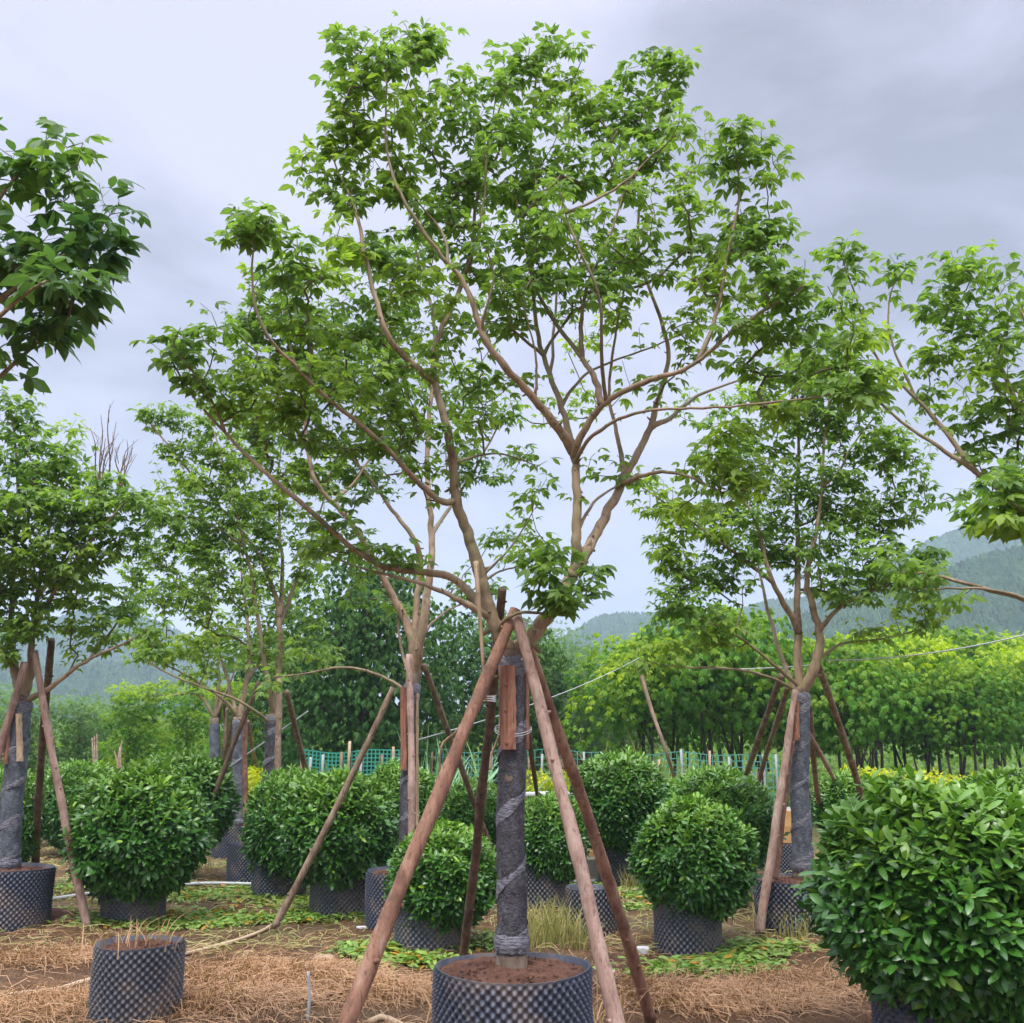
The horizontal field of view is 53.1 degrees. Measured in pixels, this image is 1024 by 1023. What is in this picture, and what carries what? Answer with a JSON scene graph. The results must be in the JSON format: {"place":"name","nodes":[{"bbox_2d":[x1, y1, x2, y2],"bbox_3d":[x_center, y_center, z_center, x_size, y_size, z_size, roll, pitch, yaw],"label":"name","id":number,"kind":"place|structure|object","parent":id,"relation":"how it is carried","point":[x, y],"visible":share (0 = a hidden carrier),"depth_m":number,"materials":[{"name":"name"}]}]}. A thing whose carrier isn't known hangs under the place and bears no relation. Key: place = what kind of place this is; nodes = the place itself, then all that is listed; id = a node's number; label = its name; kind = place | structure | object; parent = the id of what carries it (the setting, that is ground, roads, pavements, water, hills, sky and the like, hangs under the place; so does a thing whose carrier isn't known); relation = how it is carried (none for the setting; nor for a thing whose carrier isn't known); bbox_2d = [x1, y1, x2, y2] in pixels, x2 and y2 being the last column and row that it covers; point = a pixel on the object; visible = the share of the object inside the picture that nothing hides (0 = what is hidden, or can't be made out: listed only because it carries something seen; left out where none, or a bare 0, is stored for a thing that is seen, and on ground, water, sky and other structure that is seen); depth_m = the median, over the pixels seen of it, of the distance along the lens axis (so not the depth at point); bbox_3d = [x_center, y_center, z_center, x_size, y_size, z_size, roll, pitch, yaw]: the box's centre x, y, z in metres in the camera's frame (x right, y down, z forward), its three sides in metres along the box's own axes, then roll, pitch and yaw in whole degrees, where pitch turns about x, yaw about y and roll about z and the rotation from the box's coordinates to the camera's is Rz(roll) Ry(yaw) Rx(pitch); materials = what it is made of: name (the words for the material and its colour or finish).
{"place":"outdoors","nodes":[
{"label":"outdoors","id":0,"kind":"place"},
{"bbox_2d":[0,659,265,731],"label":"hills","id":1,"kind":"structure","parent":0,"point":[96,676],"depth_m":406.98,"materials":[{"name":"plant"}]},
{"bbox_2d":[0,604,423,724],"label":"hills","id":2,"kind":"structure","parent":0,"point":[41,647],"depth_m":628.12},
{"bbox_2d":[0,761,1023,1022],"bbox_3d":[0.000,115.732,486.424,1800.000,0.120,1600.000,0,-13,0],"label":"ground","id":3,"kind":"structure","parent":0,"point":[16,975],"depth_m":8.31,"materials":[{"name":"soil"}]},
{"bbox_2d":[0,662,28,761],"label":"support pole","id":4,"kind":"object","parent":3,"relation":"on","point":[9,713],"visible":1,"depth_m":9.86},
{"bbox_2d":[0,764,53,862],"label":"round shrub","id":5,"kind":"object","parent":3,"relation":"on","point":[28,844],"visible":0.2,"depth_m":12.20,"materials":[{"name":"green plant"}]},
{"bbox_2d":[0,863,55,932],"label":"plant pot","id":6,"kind":"object","parent":3,"relation":"on","point":[26,893],"visible":0.92,"depth_m":9.39,"materials":[{"name":"plastic"}]},
{"bbox_2d":[0,385,174,869],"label":"shade tree","id":7,"kind":"object","parent":6,"relation":"in","point":[57,577],"visible":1,"depth_m":10.03,"materials":[{"name":"green plant"}]},
{"bbox_2d":[0,687,66,775],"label":"column tree","id":8,"kind":"object","parent":3,"relation":"on","point":[34,734],"visible":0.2,"depth_m":25.34,"materials":[{"name":"green plant"}]},
{"bbox_2d":[31,637,54,862],"bbox_3d":[-5.342,2.970,11.595,0.132,2.768,3.236,5,-14,-22],"label":"support pole","id":9,"kind":"object","parent":3,"relation":"on","point":[38,795],"visible":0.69,"depth_m":11.53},
{"bbox_2d":[31,650,91,927],"bbox_3d":[-4.296,2.617,9.748,0.804,2.577,0.107,2,-13,-8],"label":"support pole","id":10,"kind":"object","parent":3,"relation":"on","point":[77,884],"visible":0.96,"depth_m":9.72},
{"bbox_2d":[35,689,117,773],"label":"column tree","id":11,"kind":"object","parent":3,"relation":"on","point":[77,746],"visible":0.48,"depth_m":26.26,"materials":[{"name":"green plant"}]},
{"bbox_2d":[42,757,119,850],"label":"round shrub","id":12,"kind":"object","parent":3,"relation":"on","point":[73,773],"visible":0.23,"depth_m":15.98,"materials":[{"name":"green plant"}]},
{"bbox_2d":[99,886,166,923],"bbox_3d":[-3.692,3.787,10.000,0.623,0.406,0.623,0,-13,0],"label":"plant pot","id":13,"kind":"object","parent":3,"relation":"on","point":[122,910],"visible":0.45,"depth_m":9.74,"materials":[{"name":"plastic"}]},
{"bbox_2d":[57,757,218,909],"bbox_3d":[-3.693,3.193,10.129,1.497,1.499,1.546,0,-13,0],"label":"round shrub","id":14,"kind":"object","parent":13,"relation":"in","point":[137,825],"visible":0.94,"depth_m":9.69,"materials":[{"name":"green plant"}]},
{"bbox_2d":[93,678,179,771],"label":"column tree","id":15,"kind":"object","parent":3,"relation":"on","point":[133,743],"visible":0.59,"depth_m":25.24,"materials":[{"name":"green plant"}]},
{"bbox_2d":[87,935,186,1022],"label":"plant pot","id":16,"kind":"object","parent":3,"relation":"on","point":[130,984],"visible":0.94,"depth_m":6.24,"materials":[{"name":"plastic"}]},
{"bbox_2d":[81,912,195,959],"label":"dry stalks","id":17,"kind":"object","parent":16,"relation":"in","point":[129,933],"visible":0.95,"depth_m":6.50,"materials":[{"name":"plant"}]},
{"bbox_2d":[146,685,225,757],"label":"column tree","id":18,"kind":"object","parent":3,"relation":"on","point":[186,735],"visible":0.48,"depth_m":27.25,"materials":[{"name":"green plant"}]},
{"bbox_2d":[145,745,242,850],"bbox_3d":[-4.347,3.808,13.271,1.779,1.515,1.647,-9,-16,34],"label":"round shrub","id":19,"kind":"object","parent":3,"relation":"on","point":[202,770],"visible":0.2,"depth_m":13.12,"materials":[{"name":"green plant"}]},
{"bbox_2d":[134,604,272,781],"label":"shade tree","id":20,"kind":"object","parent":3,"relation":"on","point":[214,740],"visible":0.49,"depth_m":22.58,"materials":[{"name":"green plant"}]},
{"bbox_2d":[211,826,243,858],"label":"plant pot","id":21,"kind":"object","parent":3,"relation":"on","point":[220,851],"visible":0.18,"depth_m":15.90,"materials":[{"name":"plastic"}]},
{"bbox_2d":[117,502,320,825],"bbox_3d":[-4.983,2.408,16.923,3.534,5.410,1.591,2,-13,-7],"label":"shade tree","id":22,"kind":"object","parent":21,"relation":"in","point":[169,656],"visible":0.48,"depth_m":16.97,"materials":[{"name":"green plant"}]},
{"bbox_2d":[208,681,260,808],"bbox_3d":[-3.699,3.417,12.982,0.981,2.503,0.096,-4,-14,17],"label":"support pole","id":23,"kind":"object","parent":3,"relation":"on","point":[231,749],"visible":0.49,"depth_m":13.01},
{"bbox_2d":[203,677,269,774],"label":"column tree","id":24,"kind":"object","parent":3,"relation":"on","point":[250,718],"visible":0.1,"depth_m":30.16,"materials":[{"name":"green plant"}]},
{"bbox_2d":[226,841,251,881],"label":"plant pot","id":25,"kind":"object","parent":3,"relation":"on","point":[236,866],"visible":0.25,"depth_m":12.61,"materials":[{"name":"plastic"}]},
{"bbox_2d":[113,397,351,790],"bbox_3d":[-3.770,1.236,13.592,3.165,6.162,1.406,2,-13,-8],"label":"shade tree","id":26,"kind":"object","parent":25,"relation":"in","point":[205,545],"visible":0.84,"depth_m":13.72,"materials":[{"name":"green plant"}]},
{"bbox_2d":[242,710,248,843],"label":"support pole","id":27,"kind":"object","parent":3,"relation":"on","point":[244,762],"visible":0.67,"depth_m":13.39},
{"bbox_2d":[274,678,282,769],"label":"support pole","id":28,"kind":"object","parent":3,"relation":"on","point":[278,732],"visible":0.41,"depth_m":12.99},
{"bbox_2d":[251,860,306,898],"bbox_3d":[-2.670,4.187,11.757,0.633,0.413,0.633,0,-13,0],"label":"plant pot","id":29,"kind":"object","parent":3,"relation":"on","point":[261,883],"visible":0.47,"depth_m":11.48,"materials":[{"name":"plastic"}]},
{"bbox_2d":[238,763,319,890],"bbox_3d":[-2.553,3.669,11.849,1.263,1.522,1.229,-5,-14,21],"label":"round shrub","id":30,"kind":"object","parent":29,"relation":"in","point":[261,841],"visible":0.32,"depth_m":11.58,"materials":[{"name":"green plant"}]},
{"bbox_2d":[204,624,355,773],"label":"broadleaf tree","id":31,"kind":"object","parent":3,"relation":"on","point":[241,675],"visible":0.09,"depth_m":31.84,"materials":[{"name":"green plant"}]},
{"bbox_2d":[284,689,308,769],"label":"support pole","id":32,"kind":"object","parent":3,"relation":"on","point":[293,719],"visible":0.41,"depth_m":14.20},
{"bbox_2d":[270,686,395,929],"bbox_3d":[-1.688,2.799,9.752,1.119,2.236,0.088,-1,-13,3],"label":"support pole","id":33,"kind":"object","parent":3,"relation":"on","point":[290,896],"visible":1,"depth_m":9.71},
{"bbox_2d":[309,877,365,918],"bbox_3d":[-1.718,3.895,10.383,0.673,0.426,0.673,0,-13,0],"label":"plant pot","id":34,"kind":"object","parent":3,"relation":"on","point":[325,900],"visible":0.46,"depth_m":10.11,"materials":[{"name":"plastic"}]},
{"bbox_2d":[273,764,398,892],"bbox_3d":[-1.766,3.283,10.530,1.391,1.342,1.502,6,-14,-22],"label":"round shrub","id":35,"kind":"object","parent":34,"relation":"in","point":[361,837],"visible":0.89,"depth_m":10.14,"materials":[{"name":"green plant"}]},
{"bbox_2d":[300,741,400,775],"bbox_3d":[-3.003,5.403,19.749,2.242,1.901,0.097,0,-13,0],"label":"fence","id":36,"kind":"object","parent":3,"relation":"on","point":[341,760],"visible":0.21,"depth_m":19.91,"materials":[{"name":"metal"}]},
{"bbox_2d":[247,556,473,778],"bbox_3d":[-3.555,4.082,23.888,5.335,6.284,4.880,0,-13,0],"label":"broadleaf tree","id":37,"kind":"object","parent":3,"relation":"on","point":[355,707],"visible":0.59,"depth_m":22.88,"materials":[{"name":"green plant"}]},
{"bbox_2d":[364,866,393,931],"bbox_3d":[-0.981,3.625,9.629,0.804,0.518,0.804,0,-13,0],"label":"plant pot","id":38,"kind":"object","parent":3,"relation":"on","point":[374,893],"visible":0.33,"depth_m":9.38,"materials":[{"name":"plastic"}]},
{"bbox_2d":[215,196,627,848],"bbox_3d":[-0.848,0.071,10.807,4.587,7.159,1.381,5,-14,-20],"label":"shade tree","id":39,"kind":"object","parent":38,"relation":"in","point":[419,626],"visible":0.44,"depth_m":10.57,"materials":[{"name":"green plant"}]},
{"bbox_2d":[400,687,406,769],"bbox_3d":[-1.045,2.087,9.863,0.079,0.789,0.044,0,-13,0],"label":"split timber","id":40,"kind":"object","parent":39,"relation":"attached to","point":[403,725],"visible":1,"depth_m":9.85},
{"bbox_2d":[368,757,435,846],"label":"round shrub","id":41,"kind":"object","parent":3,"relation":"on","point":[389,775],"visible":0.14,"depth_m":14.25,"materials":[{"name":"green plant"}]},
{"bbox_2d":[406,654,415,835],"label":"support pole","id":42,"kind":"object","parent":3,"relation":"on","point":[411,786],"visible":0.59,"depth_m":9.55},
{"bbox_2d":[0,846,823,958],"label":"dry grass cover","id":43,"kind":"object","parent":3,"relation":"on","point":[316,922],"visible":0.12,"depth_m":9.35,"materials":[{"name":"plant"}]},
{"bbox_2d":[394,903,461,950],"bbox_3d":[-0.693,3.433,8.591,0.602,0.426,0.603,0,-13,0],"label":"plant pot","id":44,"kind":"object","parent":3,"relation":"on","point":[420,936],"visible":0.31,"depth_m":8.33,"materials":[{"name":"plastic"}]},
{"bbox_2d":[381,817,497,938],"bbox_3d":[-0.558,3.103,8.659,1.058,0.990,1.024,-4,-14,15],"label":"round shrub","id":45,"kind":"object","parent":44,"relation":"in","point":[440,876],"visible":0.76,"depth_m":8.33,"materials":[{"name":"green plant"}]},
{"bbox_2d":[35,858,821,980],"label":"plants","id":46,"kind":"object","parent":3,"relation":"on","point":[411,958],"visible":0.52,"depth_m":8.76,"materials":[{"name":"plant"}]},
{"bbox_2d":[338,607,519,1022],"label":"support pole","id":47,"kind":"object","parent":3,"relation":"on","point":[368,968],"visible":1,"depth_m":4.87,"materials":[{"name":"wood"}]},
{"bbox_2d":[0,936,870,1022],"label":"straw heap","id":48,"kind":"object","parent":3,"relation":"on","point":[262,976],"visible":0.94,"depth_m":6.76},
{"bbox_2d":[0,920,871,1022],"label":"straw","id":49,"kind":"object","parent":3,"relation":"on","point":[324,1015],"visible":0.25,"depth_m":7.62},
{"bbox_2d":[422,663,492,848],"bbox_3d":[-0.472,3.042,11.281,0.095,2.484,3.091,-3,-14,14],"label":"support pole","id":50,"kind":"object","parent":3,"relation":"on","point":[445,724],"visible":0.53,"depth_m":10.64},
{"bbox_2d":[437,776,497,851],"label":"round shrub","id":51,"kind":"object","parent":3,"relation":"on","point":[454,808],"visible":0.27,"depth_m":12.40,"materials":[{"name":"green plant"}]},
{"bbox_2d":[459,587,506,955],"bbox_3d":[-0.197,1.869,6.414,0.088,2.523,1.960,2,-13,-9],"label":"support pole","id":52,"kind":"object","parent":3,"relation":"on","point":[481,794],"visible":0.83,"depth_m":6.39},
{"bbox_2d":[420,607,579,787],"bbox_3d":[-0.382,5.104,26.464,4.512,5.480,4.266,-8,-16,32],"label":"broadleaf tree","id":53,"kind":"object","parent":3,"relation":"on","point":[473,660],"visible":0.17,"depth_m":25.96,"materials":[{"name":"green plant"}]},
{"bbox_2d":[419,748,598,789],"bbox_3d":[-0.117,6.036,22.169,4.034,1.773,0.097,0,-13,0],"label":"fence","id":54,"kind":"object","parent":3,"relation":"on","point":[478,767],"visible":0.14,"depth_m":22.31,"materials":[{"name":"green metal"}]},
{"bbox_2d":[431,952,593,1022],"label":"plant pot","id":55,"kind":"object","parent":3,"relation":"on","point":[541,988],"visible":0.9,"depth_m":4.93,"materials":[{"name":"plastic"}]},
{"bbox_2d":[129,9,909,969],"bbox_3d":[-0.019,-0.483,5.775,4.125,5.860,2.267,0,-13,0],"label":"shade tree","id":56,"kind":"object","parent":55,"relation":"in","point":[255,231],"visible":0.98,"depth_m":5.73,"materials":[{"name":"green plant"}]},
{"bbox_2d":[499,665,516,749],"bbox_3d":[-0.023,1.034,5.415,0.095,0.440,0.043,0,-13,0],"label":"split timber","id":57,"kind":"object","parent":56,"relation":"attached to","point":[507,706],"visible":1,"depth_m":5.40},
{"bbox_2d":[2,717,1023,824],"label":"undergrowth","id":58,"kind":"object","parent":3,"relation":"on","point":[969,769],"visible":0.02,"depth_m":45.18,"materials":[{"name":"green plant"}]},
{"bbox_2d":[2,700,1023,773],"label":"wood","id":59,"kind":"object","parent":3,"relation":"on","point":[821,765],"visible":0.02,"depth_m":80.94,"materials":[{"name":"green plant"}]},
{"bbox_2d":[494,900,577,951],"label":"grass tuft","id":60,"kind":"object","parent":3,"relation":"on","point":[538,939],"visible":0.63,"depth_m":8.53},
{"bbox_2d":[526,863,567,908],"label":"plant pot","id":61,"kind":"object","parent":3,"relation":"on","point":[544,885],"visible":0.41,"depth_m":10.64,"materials":[{"name":"plastic"}]},
{"bbox_2d":[524,788,589,886],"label":"round shrub","id":62,"kind":"object","parent":61,"relation":"in","point":[546,846],"visible":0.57,"depth_m":10.69,"materials":[{"name":"green plant"}]},
{"bbox_2d":[527,890,583,944],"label":"grass tuft","id":63,"kind":"object","parent":3,"relation":"on","point":[553,911],"visible":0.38,"depth_m":8.88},
{"bbox_2d":[513,614,624,1022],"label":"support pole","id":64,"kind":"object","parent":3,"relation":"on","point":[605,971],"visible":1,"depth_m":4.91,"materials":[{"name":"wood"}]},
{"bbox_2d":[536,908,602,951],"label":"grass tuft","id":65,"kind":"object","parent":3,"relation":"on","point":[563,932],"visible":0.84,"depth_m":8.55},
{"bbox_2d":[527,645,636,776],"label":"broadleaf tree","id":66,"kind":"object","parent":3,"relation":"on","point":[584,724],"visible":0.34,"depth_m":26.15,"materials":[{"name":"green plant"}]},
{"bbox_2d":[565,884,617,936],"bbox_3d":[0.724,3.636,9.327,0.481,0.426,0.481,0,-13,0],"label":"plant pot","id":67,"kind":"object","parent":3,"relation":"on","point":[606,915],"visible":0.45,"depth_m":9.16,"materials":[{"name":"plastic"}]},
{"bbox_2d":[531,649,656,1022],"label":"support pole","id":68,"kind":"object","parent":3,"relation":"on","point":[610,886],"visible":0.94,"depth_m":5.98,"materials":[{"name":"wood"}]},
{"bbox_2d":[566,643,670,760],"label":"tree","id":69,"kind":"object","parent":3,"relation":"on","point":[629,742],"visible":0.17,"depth_m":28.05,"materials":[{"name":"green plant"}]},
{"bbox_2d":[598,849,638,886],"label":"plant pot","id":70,"kind":"object","parent":3,"relation":"on","point":[615,858],"visible":0.22,"depth_m":12.47,"materials":[{"name":"plastic"}]},
{"bbox_2d":[567,746,671,853],"bbox_3d":[1.356,3.685,12.913,1.513,1.444,1.400,6,-14,-24],"label":"round shrub","id":71,"kind":"object","parent":70,"relation":"in","point":[626,790],"visible":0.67,"depth_m":12.47,"materials":[{"name":"green plant"}]},
{"bbox_2d":[561,627,727,775],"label":"plantation tree","id":72,"kind":"object","parent":3,"relation":"on","point":[611,683],"visible":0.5,"depth_m":23.91,"materials":[{"name":"green plant"}]},
{"bbox_2d":[653,899,722,956],"bbox_3d":[1.488,3.498,8.677,0.582,0.446,0.582,0,-13,0],"label":"plant pot","id":73,"kind":"object","parent":3,"relation":"on","point":[674,934],"visible":0.65,"depth_m":8.45,"materials":[{"name":"plastic"}]},
{"bbox_2d":[625,792,763,922],"bbox_3d":[1.581,2.994,8.800,1.130,1.139,1.166,-8,-15,30],"label":"round shrub","id":74,"kind":"object","parent":73,"relation":"in","point":[693,851],"visible":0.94,"depth_m":8.48,"materials":[{"name":"green plant"}]},
{"bbox_2d":[645,749,778,806],"bbox_3d":[3.913,5.704,20.706,3.047,1.751,0.098,0,-13,0],"label":"fence","id":75,"kind":"object","parent":3,"relation":"on","point":[729,761],"visible":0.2,"depth_m":20.86,"materials":[{"name":"green metal"}]},
{"bbox_2d":[653,760,790,871],"bbox_3d":[2.345,3.519,11.488,1.508,1.433,1.466,9,-16,-35],"label":"round shrub","id":76,"kind":"object","parent":3,"relation":"on","point":[748,796],"visible":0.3,"depth_m":11.21,"materials":[{"name":"green plant"}]},
{"bbox_2d":[621,596,846,770],"bbox_3d":[4.995,4.562,23.562,5.194,5.221,4.388,1,-13,-5],"label":"plantation tree","id":77,"kind":"object","parent":3,"relation":"on","point":[735,695],"visible":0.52,"depth_m":22.88,"materials":[{"name":"green plant"}]},
{"bbox_2d":[741,673,783,785],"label":"support pole","id":78,"kind":"object","parent":3,"relation":"on","point":[762,727],"visible":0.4,"depth_m":10.77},
{"bbox_2d":[757,687,789,782],"bbox_3d":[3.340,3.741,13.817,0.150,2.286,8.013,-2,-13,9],"label":"support pole","id":79,"kind":"object","parent":3,"relation":"on","point":[781,707],"visible":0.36,"depth_m":11.42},
{"bbox_2d":[703,633,844,806],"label":"plantation tree","id":80,"kind":"object","parent":3,"relation":"on","point":[762,746],"visible":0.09,"depth_m":24.55,"materials":[{"name":"green plant"}]},
{"bbox_2d":[755,689,798,935],"bbox_3d":[2.472,2.765,9.556,0.654,2.200,0.100,6,-15,-24],"label":"support pole","id":81,"kind":"object","parent":3,"relation":"on","point":[767,878],"visible":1,"depth_m":9.48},
{"bbox_2d":[773,740,794,879],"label":"support pole","id":82,"kind":"object","parent":3,"relation":"on","point":[779,853],"visible":0.62,"depth_m":9.65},
{"bbox_2d":[753,873,819,935],"bbox_3d":[2.707,3.684,9.618,0.875,0.485,0.874,0,-13,0],"label":"plant pot","id":83,"kind":"object","parent":3,"relation":"on","point":[782,892],"visible":0.39,"depth_m":9.30,"materials":[{"name":"plastic"}]},
{"bbox_2d":[613,316,952,879],"bbox_3d":[2.659,0.796,10.408,3.439,5.603,2.168,0,-13,0],"label":"shade tree","id":84,"kind":"object","parent":83,"relation":"in","point":[802,849],"visible":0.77,"depth_m":10.09,"materials":[{"name":"green plant"}]},
{"bbox_2d":[810,705,827,841],"bbox_3d":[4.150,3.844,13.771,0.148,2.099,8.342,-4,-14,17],"label":"support pole","id":85,"kind":"object","parent":3,"relation":"on","point":[813,757],"visible":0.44,"depth_m":11.89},
{"bbox_2d":[811,652,863,800],"bbox_3d":[3.851,3.036,11.484,0.116,2.596,3.795,-6,-15,25],"label":"support pole","id":86,"kind":"object","parent":3,"relation":"on","point":[840,729],"visible":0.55,"depth_m":10.90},
{"bbox_2d":[757,631,921,776],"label":"plantation tree","id":87,"kind":"object","parent":3,"relation":"on","point":[848,701],"visible":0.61,"depth_m":22.67,"materials":[{"name":"green plant"}]},
{"bbox_2d":[810,767,869,829],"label":"round shrub","id":88,"kind":"object","parent":3,"relation":"on","point":[840,788],"visible":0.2,"depth_m":13.77,"materials":[{"name":"green plant"}]},
{"bbox_2d":[818,627,996,777],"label":"plantation tree","id":89,"kind":"object","parent":3,"relation":"on","point":[907,646],"visible":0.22,"depth_m":24.44,"materials":[{"name":"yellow plant"}]},
{"bbox_2d":[870,992,978,1022],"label":"plant pot","id":90,"kind":"object","parent":3,"relation":"on","point":[884,1013],"visible":0.15,"depth_m":5.47,"materials":[{"name":"plastic"}]},
{"bbox_2d":[790,759,1023,1022],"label":"round shrub","id":91,"kind":"object","parent":90,"relation":"in","point":[913,886],"visible":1,"depth_m":5.30,"materials":[{"name":"green plant"}]},
{"bbox_2d":[881,617,1012,783],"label":"plantation tree","id":92,"kind":"object","parent":3,"relation":"on","point":[948,634],"visible":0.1,"depth_m":30.95,"materials":[{"name":"green plant"}]},
{"bbox_2d":[878,654,1023,781],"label":"plantation tree","id":93,"kind":"object","parent":3,"relation":"on","point":[965,717],"visible":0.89,"depth_m":23.10,"materials":[{"name":"green plant"}]},
{"bbox_2d":[916,628,1023,770],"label":"plantation tree","id":94,"kind":"object","parent":3,"relation":"on","point":[1014,642],"visible":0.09,"depth_m":30.65,"materials":[{"name":"green plant"}]},
{"bbox_2d":[936,644,1023,771],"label":"plantation tree","id":95,"kind":"object","parent":3,"relation":"on","point":[1011,657],"visible":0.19,"depth_m":24.41,"materials":[{"name":"green plant"}]},
{"bbox_2d":[949,765,1023,797],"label":"round shrub","id":96,"kind":"object","parent":3,"relation":"on","point":[1013,776],"visible":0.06,"depth_m":8.25,"materials":[{"name":"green plant"}]},
{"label":"plant pot","id":97,"kind":"object","parent":3,"relation":"on","visible":0},
{"bbox_2d":[811,229,1023,616],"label":"shade tree","id":98,"kind":"object","parent":97,"relation":"in","point":[1003,522],"visible":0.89,"depth_m":8.05,"materials":[{"name":"green plant"}]},
{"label":"plant pot","id":99,"kind":"object","parent":3,"relation":"on","visible":0},
{"bbox_2d":[0,117,150,395],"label":"shade tree","id":100,"kind":"object","parent":99,"relation":"in","point":[23,280],"visible":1,"depth_m":5.14,"materials":[{"name":"green plant"}]},
{"bbox_2d":[0,0,1023,724],"label":"sky","id":101,"kind":"structure","parent":0,"point":[903,120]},
{"bbox_2d":[554,514,1022,670],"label":"hills","id":102,"kind":"structure","parent":0,"point":[624,624],"depth_m":591.99,"materials":[{"name":"plant"}]},
{"bbox_2d":[561,545,1023,707],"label":"hills","id":103,"kind":"structure","parent":0,"point":[997,569],"depth_m":306.18,"materials":[{"name":"plant"}]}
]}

